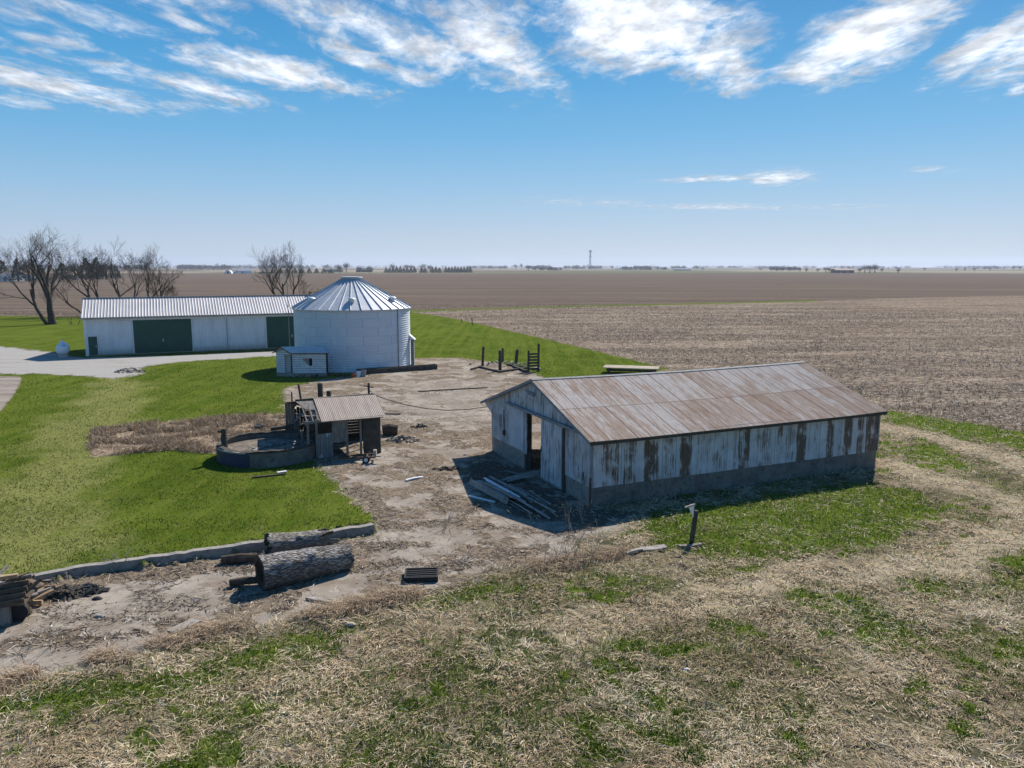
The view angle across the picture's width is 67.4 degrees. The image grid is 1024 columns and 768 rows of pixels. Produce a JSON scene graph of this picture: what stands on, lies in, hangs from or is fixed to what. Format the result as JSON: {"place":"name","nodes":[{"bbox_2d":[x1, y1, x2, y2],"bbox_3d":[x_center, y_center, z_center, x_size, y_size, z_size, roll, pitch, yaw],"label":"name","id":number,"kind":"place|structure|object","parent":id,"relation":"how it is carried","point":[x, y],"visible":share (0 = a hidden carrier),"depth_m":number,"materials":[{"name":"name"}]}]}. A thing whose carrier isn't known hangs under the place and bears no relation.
{"place":"outdoors","nodes":[
{"label":"outdoors","id":0,"kind":"place"},
{"bbox_2d":[0,376,21,410],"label":"road","id":1,"kind":"structure","parent":0,"point":[8,386],"depth_m":60.48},
{"bbox_2d":[0,346,275,378],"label":"gravel drive","id":2,"kind":"structure","parent":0,"point":[17,361],"depth_m":76.85,"materials":[{"name":"grey gravel"}]},
{"bbox_2d":[55,341,69,357],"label":"propane tank","id":3,"kind":"object","parent":2,"relation":"on","point":[62,348],"visible":1,"depth_m":80.70,"materials":[{"name":"metal"}]},
{"bbox_2d":[114,367,145,372],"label":"rubble mound","id":4,"kind":"object","parent":2,"relation":"on","point":[121,370],"visible":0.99,"depth_m":69.85,"materials":[{"name":"grey stone"}]},
{"bbox_2d":[0,312,669,583],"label":"lawn","id":5,"kind":"structure","parent":0,"point":[27,332],"depth_m":38.23,"materials":[{"name":"green plant"}]},
{"bbox_2d":[0,224,83,324],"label":"bare tree","id":6,"kind":"object","parent":5,"relation":"on","point":[48,296],"visible":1,"depth_m":126.65,"materials":[{"name":"brown plant"}]},
{"bbox_2d":[103,547,133,562],"bbox_3d":[-12.450,5.445,24.261,1.165,0.485,0.857,-9,12,-44],"label":"brush","id":7,"kind":"object","parent":5,"relation":"on","point":[116,555],"visible":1,"depth_m":24.33,"materials":[{"name":"plant"}]},
{"bbox_2d":[91,236,158,297],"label":"bare tree","id":8,"kind":"object","parent":5,"relation":"on","point":[124,266],"visible":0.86,"depth_m":150.41,"materials":[{"name":"brown plant"}]},
{"bbox_2d":[130,243,183,295],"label":"bare tree","id":9,"kind":"object","parent":5,"relation":"on","point":[157,279],"visible":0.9,"depth_m":153.15,"materials":[{"name":"brown plant"}]},
{"bbox_2d":[80,290,312,355],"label":"machine shed","id":10,"kind":"structure","parent":5,"relation":"on","point":[144,325],"depth_m":86.14,"materials":[{"name":"white metal"}]},
{"bbox_2d":[87,336,98,354],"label":"walk door","id":11,"kind":"structure","parent":10,"relation":"in","point":[93,348],"depth_m":82.20,"materials":[{"name":"green paint"}]},
{"bbox_2d":[132,319,193,353],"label":"sliding door","id":12,"kind":"structure","parent":10,"relation":"in","point":[166,335],"depth_m":84.79,"materials":[{"name":"green paint"}]},
{"bbox_2d":[265,316,294,347],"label":"sliding door","id":13,"kind":"structure","parent":10,"relation":"in","point":[277,328],"depth_m":89.79,"materials":[{"name":"green paint"}]},
{"bbox_2d":[217,428,227,447],"bbox_3d":[-14.234,3.026,37.863,0.474,1.680,0.373,0,9,0],"label":"hydrant post","id":14,"kind":"object","parent":5,"relation":"on","point":[223,431],"visible":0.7,"depth_m":37.70,"materials":[{"name":"black metal"}]},
{"bbox_2d":[252,473,284,477],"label":"plank","id":15,"kind":"object","parent":5,"relation":"on","point":[268,475],"visible":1,"depth_m":35.08,"materials":[{"name":"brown wood"}]},
{"bbox_2d":[285,252,289,346],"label":"antenna mast","id":16,"kind":"object","parent":5,"relation":"on","point":[288,309],"visible":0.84,"depth_m":79.97,"materials":[{"name":"grey metal"}]},
{"bbox_2d":[272,346,328,376],"bbox_3d":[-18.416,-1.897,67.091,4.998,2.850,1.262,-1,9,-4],"label":"bin house","id":17,"kind":"structure","parent":5,"relation":"on","point":[306,361],"depth_m":66.81,"materials":[{"name":"white"}]},
{"bbox_2d":[302,357,312,366],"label":"window","id":18,"kind":"structure","parent":17,"relation":"in","point":[304,364],"depth_m":66.70,"materials":[{"name":"black glass"}]},
{"bbox_2d":[290,374,351,377],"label":"dark rubble","id":19,"kind":"object","parent":5,"relation":"on","point":[315,376],"visible":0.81,"depth_m":66.80,"materials":[{"name":"brown wood"}]},
{"bbox_2d":[527,344,539,371],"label":"slatted gate","id":20,"kind":"structure","parent":5,"relation":"on","point":[537,360],"depth_m":69.99,"materials":[{"name":"brown wood"}]},
{"bbox_2d":[603,365,659,372],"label":"feed rack","id":21,"kind":"object","parent":5,"relation":"on","point":[627,368],"visible":0.83,"depth_m":68.74,"materials":[{"name":"brown wood"}]},
{"bbox_2d":[382,423,397,434],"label":"crate","id":22,"kind":"object","parent":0,"point":[389,429],"visible":1,"depth_m":43.49,"materials":[{"name":"wood"}]},
{"bbox_2d":[0,300,1023,767],"bbox_3d":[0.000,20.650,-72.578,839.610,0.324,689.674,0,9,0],"label":"ground","id":23,"kind":"structure","parent":0,"point":[1014,500],"depth_m":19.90,"materials":[{"name":"green plant"}]},
{"bbox_2d":[0,523,374,583],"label":"retaining kerb","id":24,"kind":"structure","parent":23,"relation":"on","point":[95,568],"depth_m":24.86,"materials":[{"name":"concrete"}]},
{"bbox_2d":[84,409,303,457],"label":"dead weed bed","id":25,"kind":"object","parent":23,"relation":"on","point":[215,422],"visible":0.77,"depth_m":43.98,"materials":[{"name":"brown plant"}]},
{"bbox_2d":[0,358,645,687],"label":"farmyard","id":26,"kind":"structure","parent":23,"relation":"on","point":[448,538],"depth_m":28.27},
{"bbox_2d":[0,573,41,625],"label":"wood pile","id":27,"kind":"object","parent":26,"relation":"on","point":[14,599],"visible":1,"depth_m":20.64,"materials":[{"name":"brown wood"}]},
{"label":"scrap board","id":28,"kind":"object","parent":27,"relation":"in","visible":0},
{"bbox_2d":[7,573,33,581],"bbox_3d":[-13.500,5.304,21.059,0.678,0.189,0.104,-1,9,-7],"label":"scrap board","id":29,"kind":"object","parent":28,"relation":"on","point":[27,575],"visible":0.71,"depth_m":21.03,"materials":[{"name":"grey wood"}]},
{"bbox_2d":[0,618,52,656],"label":"brush","id":30,"kind":"object","parent":26,"relation":"on","point":[24,642],"visible":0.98,"depth_m":19.02,"materials":[{"name":"brown plant"}]},
{"bbox_2d":[27,600,42,605],"bbox_3d":[-13.512,6.180,21.649,0.500,0.163,0.162,-2,9,-11],"label":"split log","id":31,"kind":"object","parent":26,"relation":"on","point":[35,602],"visible":0.67,"depth_m":21.62,"materials":[{"name":"brown wood"}]},
{"bbox_2d":[16,621,65,645],"bbox_3d":[-11.695,6.353,19.389,1.080,0.544,1.134,4,9,23],"label":"brush","id":32,"kind":"object","parent":26,"relation":"on","point":[57,636],"visible":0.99,"depth_m":19.42,"materials":[{"name":"brown plant"}]},
{"bbox_2d":[31,589,53,599],"bbox_3d":[-13.482,6.085,22.055,0.176,0.273,0.572,6,11,36],"label":"split log","id":33,"kind":"object","parent":26,"relation":"on","point":[41,596],"visible":0.85,"depth_m":22.01,"materials":[{"name":"brown wood"}]},
{"bbox_2d":[42,584,91,601],"bbox_3d":[-13.111,6.108,22.445,1.552,0.401,1.188,-4,9,-23],"label":"charred debris","id":34,"kind":"object","parent":26,"relation":"on","point":[69,592],"visible":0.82,"depth_m":22.28,"materials":[{"name":"brown wood"}]},
{"bbox_2d":[50,570,93,591],"bbox_3d":[-12.991,5.809,22.538,1.199,0.690,1.009,0,9,0],"label":"brush","id":35,"kind":"object","parent":34,"relation":"on","point":[68,582],"visible":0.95,"depth_m":22.62,"materials":[{"name":"plant"}]},
{"bbox_2d":[63,583,109,595],"bbox_3d":[-12.640,6.127,22.689,1.447,0.316,0.815,0,9,0],"label":"charred debris","id":36,"kind":"object","parent":26,"relation":"on","point":[88,589],"visible":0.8,"depth_m":22.62,"materials":[{"name":"black wood"}]},
{"bbox_2d":[166,618,200,632],"bbox_3d":[-8.729,6.437,20.419,0.340,0.044,0.795,5,10,29],"label":"slab","id":37,"kind":"object","parent":26,"relation":"on","point":[185,624],"depth_m":20.47,"materials":[{"name":"concrete"}]},
{"bbox_2d":[221,553,261,564],"bbox_3d":[-8.750,5.643,24.849,1.234,0.340,0.326,-2,9,-10],"label":"bark slab","id":38,"kind":"object","parent":26,"relation":"on","point":[238,558],"depth_m":24.72,"materials":[{"name":"wood"}]},
{"bbox_2d":[229,577,261,585],"bbox_3d":[-7.998,5.916,23.078,0.940,0.257,0.240,-2,9,-13],"label":"bark slab","id":39,"kind":"object","parent":26,"relation":"on","point":[242,581],"depth_m":22.99,"materials":[{"name":"brown wood"}]},
{"bbox_2d":[216,430,318,467],"bbox_3d":[-12.300,3.278,38.931,4.997,0.939,5.025,0,9,0],"label":"concrete ring","id":40,"kind":"object","parent":26,"relation":"on","point":[265,449],"visible":0.89,"depth_m":37.83,"materials":[{"name":"grey concrete"}]},
{"bbox_2d":[264,528,340,553],"bbox_3d":[-7.077,5.304,25.960,2.432,0.833,0.815,-4,10,-24],"label":"hollow log","id":41,"kind":"object","parent":26,"relation":"on","point":[280,542],"visible":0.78,"depth_m":25.64,"materials":[{"name":"grey wood"}]},
{"bbox_2d":[254,543,354,590],"bbox_3d":[-6.346,5.511,23.660,2.886,1.080,1.028,-6,11,-35],"label":"hollow log","id":42,"kind":"object","parent":26,"relation":"on","point":[279,569],"visible":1,"depth_m":23.20,"materials":[{"name":"grey wood"}]},
{"bbox_2d":[306,595,331,603],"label":"plank","id":43,"kind":"object","parent":26,"relation":"on","point":[312,598],"visible":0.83,"depth_m":22.06,"materials":[{"name":"grey wood"}]},
{"bbox_2d":[317,383,322,396],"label":"post","id":44,"kind":"object","parent":26,"relation":"on","point":[320,389],"visible":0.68,"depth_m":44.66,"materials":[{"name":"brown wood"}]},
{"bbox_2d":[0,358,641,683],"bbox_3d":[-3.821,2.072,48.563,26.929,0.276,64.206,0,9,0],"label":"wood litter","id":45,"kind":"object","parent":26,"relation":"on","point":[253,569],"visible":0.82,"depth_m":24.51,"materials":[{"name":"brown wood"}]},
{"bbox_2d":[0,542,668,697],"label":"long dry grass","id":46,"kind":"structure","parent":26,"relation":"on","point":[352,605],"depth_m":20.89,"materials":[{"name":"beige plant"}]},
{"bbox_2d":[285,393,385,458],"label":"dilapidated shed","id":47,"kind":"structure","parent":26,"relation":"on","point":[364,413],"depth_m":39.23,"materials":[{"name":"brown wood"}]},
{"bbox_2d":[271,423,304,430],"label":"timber beam","id":48,"kind":"structure","parent":47,"relation":"on","point":[283,427],"depth_m":41.77,"materials":[{"name":"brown wood"}]},
{"bbox_2d":[291,276,414,372],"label":"grain bin","id":49,"kind":"object","parent":26,"relation":"on","point":[350,324],"visible":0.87,"depth_m":69.70,"materials":[{"name":"metal"}]},
{"bbox_2d":[338,449,380,462],"bbox_3d":[-7.475,3.503,37.895,2.089,0.633,1.017,0,9,-3],"label":"trailer frame","id":50,"kind":"object","parent":26,"relation":"on","point":[366,457],"visible":1,"depth_m":37.56,"materials":[{"name":"metal"}]},
{"bbox_2d":[356,364,436,373],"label":"feed trough","id":51,"kind":"object","parent":26,"relation":"on","point":[400,368],"visible":0.82,"depth_m":70.05,"materials":[{"name":"brown wood"}]},
{"bbox_2d":[386,527,413,546],"bbox_3d":[-3.887,5.197,26.309,0.790,0.732,0.849,6,11,34],"label":"brush","id":52,"kind":"object","parent":26,"relation":"on","point":[398,539],"visible":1,"depth_m":26.31,"materials":[{"name":"brown plant"}]},
{"bbox_2d":[384,435,419,442],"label":"wood debris","id":53,"kind":"object","parent":26,"relation":"on","point":[400,438],"visible":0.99,"depth_m":42.17,"materials":[{"name":"grey wood"}]},
{"bbox_2d":[404,567,438,582],"bbox_3d":[-2.794,5.896,23.711,1.030,0.170,0.770,-1,9,-4],"label":"slatted crate","id":54,"kind":"object","parent":26,"relation":"on","point":[421,575],"visible":1,"depth_m":23.59,"materials":[{"name":"black wood"}]},
{"bbox_2d":[371,393,486,410],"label":"cable","id":55,"kind":"object","parent":26,"relation":"on","point":[429,408],"visible":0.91,"depth_m":52.01,"materials":[{"name":"black rubber"}]},
{"bbox_2d":[432,506,460,530],"bbox_3d":[-2.321,4.925,27.940,1.245,0.824,1.059,0,9,0],"label":"brush","id":56,"kind":"object","parent":26,"relation":"on","point":[450,514],"visible":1,"depth_m":28.02,"materials":[{"name":"brown plant"}]},
{"bbox_2d":[433,466,460,470],"bbox_3d":[-3.076,4.027,36.375,1.353,0.275,0.759,0,9,0],"label":"leaf debris","id":57,"kind":"object","parent":26,"relation":"on","point":[448,468],"visible":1,"depth_m":36.24,"materials":[{"name":"brown plant"}]},
{"bbox_2d":[418,387,487,391],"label":"pipe","id":58,"kind":"object","parent":26,"relation":"on","point":[453,389],"visible":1,"depth_m":59.68,"materials":[{"name":"brown metal"}]},
{"bbox_2d":[441,545,484,561],"bbox_3d":[-1.644,5.444,25.061,0.965,0.649,1.428,-6,10,-34],"label":"brush","id":59,"kind":"object","parent":26,"relation":"on","point":[463,555],"visible":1,"depth_m":25.04,"materials":[{"name":"brown plant"}]},
{"bbox_2d":[469,495,494,502],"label":"plank","id":60,"kind":"object","parent":26,"relation":"on","point":[472,496],"visible":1,"depth_m":31.58,"materials":[{"name":"white paint"}]},
{"bbox_2d":[469,478,508,503],"bbox_3d":[-1.011,4.500,32.324,0.138,0.265,3.343,-5,10,-30],"label":"plank","id":61,"kind":"object","parent":26,"relation":"on","point":[477,485],"visible":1,"depth_m":32.31,"materials":[{"name":"grey wood"}]},
{"bbox_2d":[476,480,508,497],"bbox_3d":[-0.856,4.383,32.130,0.200,0.047,2.788,-4,10,-26],"label":"plank","id":62,"kind":"object","parent":61,"relation":"on","point":[499,493],"visible":0.96,"depth_m":31.95,"materials":[{"name":"grey wood"}]},
{"bbox_2d":[480,366,501,372],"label":"timber","id":63,"kind":"object","parent":26,"relation":"on","point":[490,369],"visible":1,"depth_m":70.64,"materials":[{"name":"brown wood"}]},
{"bbox_2d":[467,361,526,366],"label":"yard rubble","id":64,"kind":"object","parent":26,"relation":"on","point":[497,362],"visible":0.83,"depth_m":75.53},
{"bbox_2d":[498,350,501,369],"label":"feedlot post","id":65,"kind":"object","parent":26,"relation":"on","point":[500,360],"visible":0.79,"depth_m":70.50,"materials":[{"name":"brown wood"}]},
{"bbox_2d":[501,472,540,480],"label":"plank","id":66,"kind":"object","parent":26,"relation":"on","point":[520,476],"visible":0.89,"depth_m":34.40,"materials":[{"name":"grey wood"}]},
{"bbox_2d":[513,495,549,518],"bbox_3d":[0.721,4.800,29.990,0.083,0.267,2.587,-6,10,-32],"label":"plank","id":67,"kind":"object","parent":26,"relation":"on","point":[533,508],"visible":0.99,"depth_m":29.93,"materials":[{"name":"grey wood"}]},
{"bbox_2d":[567,516,589,549],"bbox_3d":[2.443,5.046,26.344,0.785,1.176,1.294,-8,12,-41],"label":"dead weed","id":68,"kind":"object","parent":26,"relation":"on","point":[581,532],"visible":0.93,"depth_m":26.27,"materials":[{"name":"brown plant"}]},
{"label":"plank","id":69,"kind":"object","parent":26,"relation":"on","visible":0},
{"bbox_2d":[483,477,519,497],"bbox_3d":[-0.467,4.344,32.402,0.100,0.042,3.222,-5,10,-28],"label":"plank","id":70,"kind":"object","parent":69,"relation":"on","point":[512,493],"visible":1,"depth_m":32.04,"materials":[{"name":"white paint"}]},
{"bbox_2d":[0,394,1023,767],"bbox_3d":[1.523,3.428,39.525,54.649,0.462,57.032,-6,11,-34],"label":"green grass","id":71,"kind":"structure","parent":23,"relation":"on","point":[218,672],"depth_m":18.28,"materials":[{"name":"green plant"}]},
{"bbox_2d":[624,548,642,553],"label":"plank","id":72,"kind":"object","parent":23,"relation":"on","point":[634,550],"visible":0.96,"depth_m":25.72,"materials":[{"name":"grey wood"}]},
{"bbox_2d":[640,544,666,550],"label":"plank","id":73,"kind":"object","parent":23,"relation":"on","point":[657,547],"visible":1,"depth_m":25.99,"materials":[{"name":"grey wood"}]},
{"bbox_2d":[648,457,673,502],"bbox_3d":[6.091,3.837,31.097,1.128,1.937,1.107,-5,10,-31],"label":"dead weed","id":74,"kind":"object","parent":23,"relation":"on","point":[660,490],"visible":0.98,"depth_m":31.03,"materials":[{"name":"brown plant"}]},
{"bbox_2d":[661,466,682,501],"bbox_3d":[6.477,3.980,31.400,1.369,1.646,0.918,1,9,9],"label":"dead weed","id":75,"kind":"object","parent":23,"relation":"on","point":[675,488],"visible":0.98,"depth_m":31.46,"materials":[{"name":"brown plant"}]},
{"bbox_2d":[480,361,887,507],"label":"rusty barn","id":76,"kind":"structure","parent":23,"relation":"on","point":[607,439],"depth_m":34.00,"materials":[{"name":"metal"}]},
{"bbox_2d":[540,419,561,489],"bbox_3d":[1.682,3.014,33.319,0.085,2.760,1.960,-4,9,-23],"label":"sliding door","id":77,"kind":"structure","parent":76,"relation":"in","point":[551,434],"depth_m":33.24,"materials":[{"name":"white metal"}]},
{"bbox_2d":[678,542,701,547],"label":"beam","id":78,"kind":"structure","parent":23,"relation":"on","point":[688,545],"depth_m":26.30,"materials":[{"name":"grey wood"}]},
{"bbox_2d":[685,503,698,543],"bbox_3d":[6.174,4.934,26.533,0.484,1.708,0.215,0,9,0],"label":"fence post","id":79,"kind":"object","parent":23,"relation":"on","point":[693,511],"visible":0.87,"depth_m":26.48,"materials":[{"name":"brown wood"}]},
{"bbox_2d":[0,267,1023,430],"bbox_3d":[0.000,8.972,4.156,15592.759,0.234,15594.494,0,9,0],"label":"crop field","id":80,"kind":"structure","parent":0,"point":[966,290],"depth_m":193.34,"materials":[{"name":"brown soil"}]},
{"bbox_2d":[0,271,23,280],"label":"farmhouse","id":81,"kind":"object","parent":80,"relation":"on","point":[4,275],"visible":0.27,"depth_m":499.60,"materials":[{"name":"white paint"}]},
{"bbox_2d":[8,259,27,281],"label":"evergreen tree","id":82,"kind":"object","parent":80,"relation":"on","point":[17,277],"visible":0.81,"depth_m":484.94,"materials":[{"name":"green plant"}]},
{"bbox_2d":[14,253,35,281],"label":"evergreen tree","id":83,"kind":"object","parent":80,"relation":"on","point":[24,267],"visible":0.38,"depth_m":483.54,"materials":[{"name":"green plant"}]},
{"bbox_2d":[50,262,73,279],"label":"evergreen tree","id":84,"kind":"object","parent":80,"relation":"on","point":[63,273],"visible":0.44,"depth_m":535.80,"materials":[{"name":"green plant"}]},
{"bbox_2d":[30,241,107,313],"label":"bare tree","id":85,"kind":"object","parent":80,"relation":"on","point":[69,281],"visible":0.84,"depth_m":148.28,"materials":[{"name":"brown plant"}]},
{"bbox_2d":[67,261,82,279],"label":"evergreen tree","id":86,"kind":"object","parent":80,"relation":"on","point":[77,268],"visible":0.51,"depth_m":535.86,"materials":[{"name":"green plant"}]},
{"bbox_2d":[76,258,94,278],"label":"evergreen tree","id":87,"kind":"object","parent":80,"relation":"on","point":[84,270],"visible":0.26,"depth_m":564.23,"materials":[{"name":"green plant"}]},
{"bbox_2d":[84,257,109,278],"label":"evergreen tree","id":88,"kind":"object","parent":80,"relation":"on","point":[104,275],"visible":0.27,"depth_m":564.29,"materials":[{"name":"green plant"}]},
{"bbox_2d":[98,261,115,278],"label":"evergreen tree","id":89,"kind":"object","parent":80,"relation":"on","point":[106,277],"visible":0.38,"depth_m":565.08,"materials":[{"name":"green plant"}]},
{"bbox_2d":[237,269,251,273],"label":"farmhouse","id":90,"kind":"object","parent":80,"relation":"on","point":[240,271],"visible":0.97,"depth_m":1048.03,"materials":[{"name":"white paint"}]},
{"bbox_2d":[246,241,319,294],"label":"bare tree","id":91,"kind":"object","parent":80,"relation":"on","point":[271,264],"visible":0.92,"depth_m":166.97,"materials":[{"name":"brown plant"}]},
{"bbox_2d":[324,268,343,271],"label":"farm shed","id":92,"kind":"structure","parent":80,"relation":"on","point":[334,269],"depth_m":1330.57,"materials":[{"name":"white metal"}]},
{"bbox_2d":[2,263,1023,270],"bbox_3d":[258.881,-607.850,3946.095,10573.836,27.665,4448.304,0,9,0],"label":"distant woods","id":93,"kind":"object","parent":80,"relation":"on","point":[213,267],"visible":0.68,"depth_m":2974.01,"materials":[{"name":"plant"}]},
{"bbox_2d":[673,268,690,270],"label":"farm shed","id":94,"kind":"structure","parent":80,"relation":"on","point":[681,269],"depth_m":1820.96,"materials":[{"name":"white metal"}]},
{"bbox_2d":[831,268,853,272],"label":"barn","id":95,"kind":"structure","parent":80,"relation":"on","point":[842,270],"depth_m":1116.89,"materials":[{"name":"white metal"}]},
{"bbox_2d":[0,0,1023,267],"label":"sky","id":96,"kind":"structure","parent":0,"point":[664,133],"materials":[{"name":"blue"}]},
{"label":"plank","id":97,"kind":"object","parent":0,"visible":0},
{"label":"plank","id":98,"kind":"object","parent":97,"relation":"on","visible":0},
{"bbox_2d":[485,480,509,492],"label":"plank","id":99,"kind":"object","parent":98,"relation":"on","point":[496,485],"visible":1,"depth_m":32.34,"materials":[{"name":"white paint"}]},
{"bbox_2d":[483,482,512,497],"bbox_3d":[-0.607,4.347,31.752,0.100,0.074,2.411,-5,10,-30],"label":"plank","id":100,"kind":"object","parent":99,"relation":"on","point":[502,491],"visible":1,"depth_m":31.58,"materials":[{"name":"grey wood"}]},
{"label":"plank","id":101,"kind":"object","parent":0,"visible":0},
{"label":"plank","id":102,"kind":"object","parent":101,"relation":"on","visible":0},
{"bbox_2d":[509,484,535,497],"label":"plank","id":103,"kind":"object","parent":102,"relation":"on","point":[528,494],"visible":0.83,"depth_m":32.21,"materials":[{"name":"grey wood"}]},
{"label":"plank","id":104,"kind":"object","parent":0,"visible":0},
{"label":"plank","id":105,"kind":"object","parent":104,"relation":"on","visible":0},
{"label":"plank","id":106,"kind":"object","parent":105,"relation":"on","visible":0},
{"bbox_2d":[502,485,532,498],"bbox_3d":[0.219,4.505,31.899,0.120,0.074,2.199,-5,10,-32],"label":"plank","id":107,"kind":"object","parent":106,"relation":"on","point":[504,486],"visible":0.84,"depth_m":32.26,"materials":[{"name":"grey wood"}]},
{"bbox_2d":[519,494,555,511],"bbox_3d":[0.978,4.685,30.316,0.083,0.132,2.894,-4,10,-26],"label":"plank","id":108,"kind":"object","parent":107,"relation":"on","point":[541,504],"visible":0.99,"depth_m":30.14,"materials":[{"name":"grey wood"}]},
{"bbox_2d":[492,478,527,495],"bbox_3d":[-0.101,4.315,32.264,0.120,0.062,2.832,-5,10,-29],"label":"plank","id":109,"kind":"object","parent":108,"relation":"on","point":[511,487],"visible":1,"depth_m":32.19,"materials":[{"name":"grey wood"}]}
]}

